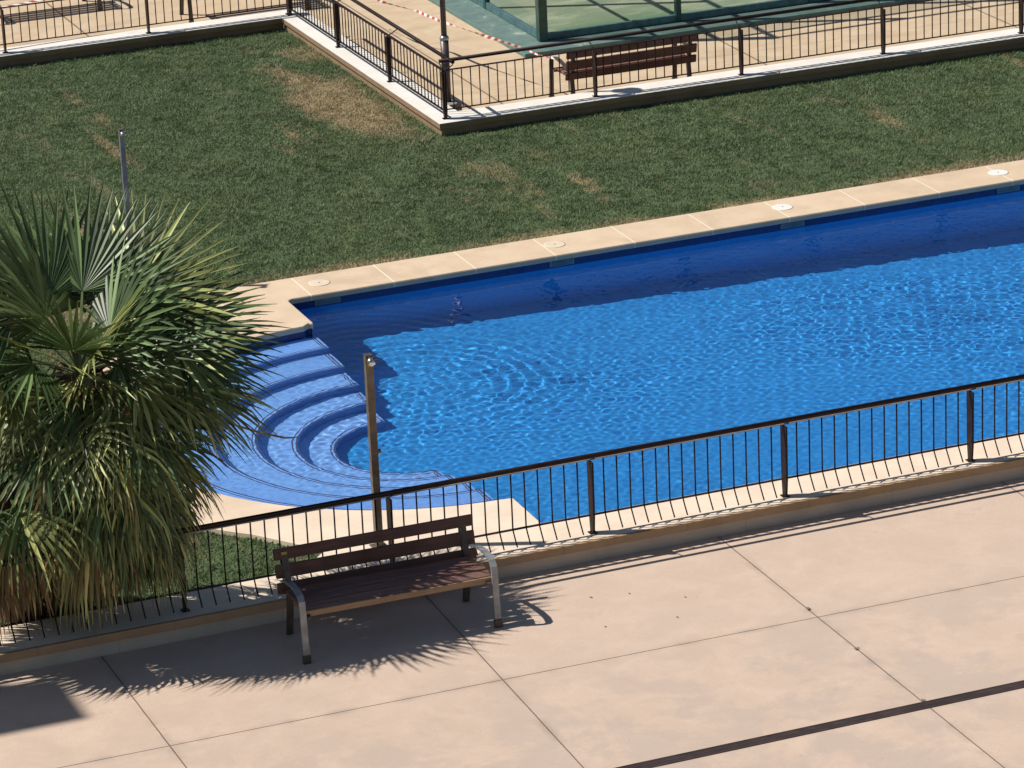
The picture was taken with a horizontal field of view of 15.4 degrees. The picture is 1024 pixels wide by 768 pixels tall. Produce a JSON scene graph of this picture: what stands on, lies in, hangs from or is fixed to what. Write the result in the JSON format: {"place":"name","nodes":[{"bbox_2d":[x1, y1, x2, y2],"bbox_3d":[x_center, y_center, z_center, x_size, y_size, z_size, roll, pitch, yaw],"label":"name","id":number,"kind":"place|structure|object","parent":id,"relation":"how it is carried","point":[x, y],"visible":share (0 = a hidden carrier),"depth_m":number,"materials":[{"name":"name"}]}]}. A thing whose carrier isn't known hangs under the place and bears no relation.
{"place":"outdoors","nodes":[
{"label":"outdoors","id":0,"kind":"place"},
{"bbox_2d":[0,0,1018,109],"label":"pavement","id":1,"kind":"structure","parent":0,"point":[427,30],"depth_m":51.20,"materials":[{"name":"concrete"}]},
{"bbox_2d":[82,0,102,10],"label":"park bench","id":2,"kind":"object","parent":1,"relation":"on","point":[99,5],"visible":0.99,"depth_m":53.78,"materials":[{"name":"paint"}]},
{"bbox_2d":[0,12,283,67],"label":"court wall","id":3,"kind":"structure","parent":1,"relation":"on","point":[125,41],"depth_m":50.83,"materials":[{"name":"white concrete"}]},
{"bbox_2d":[0,0,287,53],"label":"railing","id":4,"kind":"object","parent":3,"relation":"on","point":[4,44],"visible":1,"depth_m":50.61,"materials":[{"name":"black metal"}]},
{"bbox_2d":[2,0,42,8],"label":"barrier tape","id":5,"kind":"object","parent":4,"relation":"attached to","point":[24,3],"visible":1,"depth_m":50.57,"materials":[{"name":"plastic"}]},
{"bbox_2d":[179,0,310,22],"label":"park bench","id":6,"kind":"object","parent":1,"relation":"on","point":[190,9],"visible":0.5,"depth_m":53.24,"materials":[{"name":"paint"}]},
{"bbox_2d":[272,8,456,127],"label":"court wall","id":7,"kind":"structure","parent":1,"relation":"on","point":[396,92],"depth_m":48.89,"materials":[{"name":"white concrete"}]},
{"bbox_2d":[287,0,454,119],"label":"railing","id":8,"kind":"object","parent":7,"relation":"on","point":[388,71],"visible":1,"depth_m":48.10,"materials":[{"name":"black metal"}]},
{"bbox_2d":[439,0,461,110],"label":"lamp post","id":9,"kind":"object","parent":1,"relation":"on","point":[444,41],"visible":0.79,"depth_m":47.05,"materials":[{"name":"metal"}]},
{"bbox_2d":[549,33,696,96],"bbox_3d":[1.412,-4.035,48.144,1.800,0.799,0.708,-10,21,-20],"label":"park bench","id":10,"kind":"object","parent":1,"relation":"on","point":[633,61],"visible":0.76,"depth_m":47.85,"materials":[{"name":"paint"}]},
{"bbox_2d":[376,0,554,59],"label":"barrier tape","id":11,"kind":"object","parent":10,"relation":"attached to","point":[480,34],"visible":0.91,"depth_m":49.26,"materials":[{"name":"plastic"}]},
{"bbox_2d":[427,28,1023,135],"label":"court wall","id":12,"kind":"structure","parent":1,"relation":"on","point":[583,103],"depth_m":47.49,"materials":[{"name":"white concrete"}]},
{"bbox_2d":[438,0,1023,119],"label":"railing","id":13,"kind":"object","parent":12,"relation":"on","point":[595,87],"visible":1,"depth_m":47.37,"materials":[{"name":"black metal"}]},
{"bbox_2d":[0,478,1023,767],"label":"plaza pavement","id":14,"kind":"structure","parent":0,"point":[916,600],"depth_m":31.46,"materials":[{"name":"concrete"}]},
{"bbox_2d":[272,514,502,664],"bbox_3d":[-1.055,1.741,32.230,1.800,0.799,0.708,-10,21,-19],"label":"park bench","id":15,"kind":"object","parent":14,"relation":"on","point":[464,569],"visible":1,"depth_m":32.26,"materials":[{"name":"brown wood"}]},
{"bbox_2d":[615,680,1023,767],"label":"drain channel","id":16,"kind":"object","parent":14,"relation":"on","point":[828,725],"visible":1,"depth_m":30.18,"materials":[{"name":"metal"}]},
{"bbox_2d":[0,29,1023,624],"bbox_3d":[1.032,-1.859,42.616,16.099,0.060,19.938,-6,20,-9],"label":"lawn grass","id":17,"kind":"structure","parent":0,"point":[312,63],"depth_m":45.39,"materials":[{"name":"green plant"}]},
{"bbox_2d":[118,128,130,238],"bbox_3d":[-4.109,-1.862,40.597,0.171,1.815,0.180,-10,21,-20],"label":"shower post","id":18,"kind":"object","parent":17,"relation":"on","point":[122,134],"visible":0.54,"depth_m":40.43,"materials":[{"name":"grey metal"}]},
{"bbox_2d":[0,176,298,640],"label":"fan palm","id":19,"kind":"object","parent":17,"relation":"on","point":[93,495],"visible":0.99,"depth_m":31.53,"materials":[{"name":"green plant"}]},
{"bbox_2d":[0,160,1023,652],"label":"pool deck","id":20,"kind":"structure","parent":0,"point":[280,296],"depth_m":34.90,"materials":[{"name":"beige stone"}]},
{"bbox_2d":[308,279,329,285],"bbox_3d":[-2.081,-1.096,40.821,0.236,0.006,0.236,-10,21,-20],"label":"skimmer lid","id":21,"kind":"object","parent":20,"relation":"on","point":[319,282],"visible":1,"depth_m":40.81,"materials":[{"name":"beige plastic"}]},
{"bbox_2d":[363,353,386,547],"bbox_3d":[-1.198,0.597,33.312,0.171,1.815,0.180,-10,21,-20],"label":"shower post","id":22,"kind":"object","parent":20,"relation":"on","point":[369,364],"visible":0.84,"depth_m":33.25,"materials":[{"name":"metal"}]},
{"bbox_2d":[544,241,564,247],"bbox_3d":[0.471,-1.543,41.748,0.236,0.006,0.236,-10,21,-20],"label":"skimmer lid","id":23,"kind":"object","parent":20,"relation":"on","point":[553,244],"visible":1,"depth_m":41.74,"materials":[{"name":"beige plastic"}]},
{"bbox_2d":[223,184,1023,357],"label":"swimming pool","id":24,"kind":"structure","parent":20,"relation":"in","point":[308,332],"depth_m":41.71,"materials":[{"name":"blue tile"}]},
{"bbox_2d":[160,190,1023,522],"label":"water","id":25,"kind":"structure","parent":24,"relation":"in","point":[516,370],"depth_m":38.24,"materials":[{"name":"blue liquid"}]},
{"bbox_2d":[772,204,792,209],"bbox_3d":[3.055,-1.999,42.696,0.236,0.006,0.236,-10,21,-20],"label":"skimmer lid","id":26,"kind":"object","parent":20,"relation":"on","point":[782,207],"visible":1,"depth_m":42.69,"materials":[{"name":"white plastic"}]},
{"bbox_2d":[988,169,1008,175],"bbox_3d":[5.609,-2.441,43.608,0.236,0.006,0.236,-10,21,-20],"label":"skimmer lid","id":27,"kind":"object","parent":20,"relation":"on","point":[997,172],"visible":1,"depth_m":43.60,"materials":[{"name":"white plastic"}]},
{"bbox_2d":[428,0,922,57],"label":"court slab","id":28,"kind":"structure","parent":0,"point":[479,17],"depth_m":51.53,"materials":[{"name":"teal paint"}]},
{"bbox_2d":[490,0,770,31],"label":"court turf","id":29,"kind":"structure","parent":28,"relation":"on","point":[566,14],"depth_m":52.34,"materials":[{"name":"green"}]},
{"bbox_2d":[472,0,823,41],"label":"court enclosure","id":30,"kind":"object","parent":29,"relation":"on","point":[540,32],"visible":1,"depth_m":51.47,"materials":[{"name":"green metal"}]},
{"label":"ground","id":31,"kind":"structure","parent":0,"visible":0},
{"bbox_2d":[0,457,1023,675],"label":"garden wall","id":32,"kind":"structure","parent":31,"relation":"on","point":[78,649],"depth_m":33.62,"materials":[{"name":"beige concrete"}]},
{"bbox_2d":[0,374,1023,645],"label":"railing","id":33,"kind":"object","parent":32,"relation":"on","point":[592,514],"visible":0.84,"depth_m":33.61,"materials":[{"name":"black metal"}]}
]}

